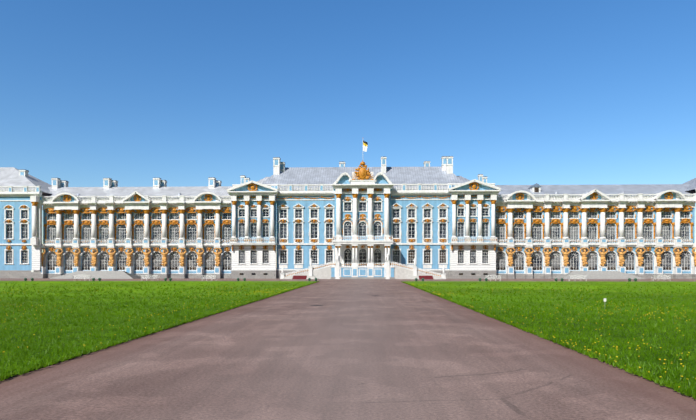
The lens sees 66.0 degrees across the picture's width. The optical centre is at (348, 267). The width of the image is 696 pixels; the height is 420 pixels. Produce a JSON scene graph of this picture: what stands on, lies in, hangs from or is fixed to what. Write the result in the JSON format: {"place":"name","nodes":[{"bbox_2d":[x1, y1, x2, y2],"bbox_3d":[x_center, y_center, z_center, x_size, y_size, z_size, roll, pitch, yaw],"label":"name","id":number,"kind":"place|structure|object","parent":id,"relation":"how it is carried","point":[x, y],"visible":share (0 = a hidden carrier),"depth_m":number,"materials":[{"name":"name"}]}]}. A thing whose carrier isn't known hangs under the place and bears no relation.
{"place":"outdoors","nodes":[
{"label":"outdoors","id":0,"kind":"place"},
{"bbox_2d":[0,268,695,419],"bbox_3d":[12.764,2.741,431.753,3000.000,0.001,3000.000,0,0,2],"label":"ground","id":1,"kind":"structure","parent":0,"point":[356,349],"depth_m":13.98,"materials":[{"name":"grey asphalt"}]},
{"bbox_2d":[0,167,51,277],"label":"palace side pavilion","id":2,"kind":"structure","parent":1,"relation":"on","point":[21,190],"depth_m":133.96,"materials":[{"name":"paint"}]},
{"bbox_2d":[73,274,91,280],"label":"bench","id":3,"kind":"object","parent":1,"relation":"on","point":[82,275],"visible":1,"depth_m":107.85,"materials":[{"name":"white"}]},
{"bbox_2d":[37,177,232,278],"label":"palace wing","id":4,"kind":"structure","parent":1,"relation":"on","point":[160,228],"depth_m":133.99,"materials":[{"name":"white paint"}]},
{"bbox_2d":[141,274,157,280],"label":"bench","id":5,"kind":"object","parent":1,"relation":"on","point":[146,276],"visible":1,"depth_m":107.44,"materials":[{"name":"white"}]},
{"bbox_2d":[201,274,216,280],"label":"bench","id":6,"kind":"object","parent":1,"relation":"on","point":[209,275],"visible":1,"depth_m":107.06,"materials":[{"name":"white"}]},
{"bbox_2d":[50,271,643,278],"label":"steps","id":7,"kind":"structure","parent":1,"relation":"on","point":[576,274],"depth_m":128.49,"materials":[{"name":"stone"}]},
{"bbox_2d":[0,281,695,398],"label":"lawns","id":8,"kind":"structure","parent":1,"relation":"on","point":[42,285],"depth_m":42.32,"materials":[{"name":"green plant"}]},
{"bbox_2d":[3,284,695,378],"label":"dandelions","id":9,"kind":"object","parent":8,"relation":"on","point":[443,295],"visible":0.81,"depth_m":30.45,"materials":[{"name":"yellow plant"}]},
{"bbox_2d":[280,253,445,278],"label":"outdoor staircase","id":10,"kind":"structure","parent":1,"relation":"on","point":[400,272],"depth_m":126.21,"materials":[{"name":"stone"}]},
{"bbox_2d":[227,160,500,278],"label":"palace","id":11,"kind":"object","parent":1,"relation":"on","point":[364,223],"visible":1,"depth_m":131.18,"materials":[{"name":"blue paint"}]},
{"bbox_2d":[240,156,487,203],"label":"roof","id":12,"kind":"structure","parent":11,"relation":"on","point":[425,174],"depth_m":139.54,"materials":[{"name":"grey metal"}]},
{"bbox_2d":[363,140,367,151],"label":"flag","id":13,"kind":"object","parent":12,"relation":"attached to","point":[365,144],"visible":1,"depth_m":143.88,"materials":[{"name":"multicoloured fabric"}]},
{"bbox_2d":[486,275,500,280],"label":"bench","id":14,"kind":"object","parent":1,"relation":"on","point":[493,277],"visible":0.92,"depth_m":105.31,"materials":[{"name":"white"}]},
{"bbox_2d":[568,275,586,280],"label":"bench","id":15,"kind":"object","parent":1,"relation":"on","point":[585,278],"visible":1,"depth_m":104.81,"materials":[{"name":"white"}]},
{"bbox_2d":[495,183,695,278],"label":"palace wing","id":16,"kind":"structure","parent":1,"relation":"on","point":[645,231],"depth_m":130.44,"materials":[{"name":"white paint"}]},
{"bbox_2d":[651,275,670,280],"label":"bench","id":17,"kind":"object","parent":1,"relation":"on","point":[661,278],"visible":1,"depth_m":104.32,"materials":[{"name":"white"}]},
{"bbox_2d":[0,0,695,267],"label":"sky","id":18,"kind":"structure","parent":0,"point":[182,93],"materials":[{"name":"blue"}]},
{"bbox_2d":[683,178,695,190],"bbox_3d":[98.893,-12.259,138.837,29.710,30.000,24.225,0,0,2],"label":"roof","id":19,"kind":"structure","parent":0,"point":[692,185],"depth_m":137.10,"materials":[{"name":"metal"}]}
]}

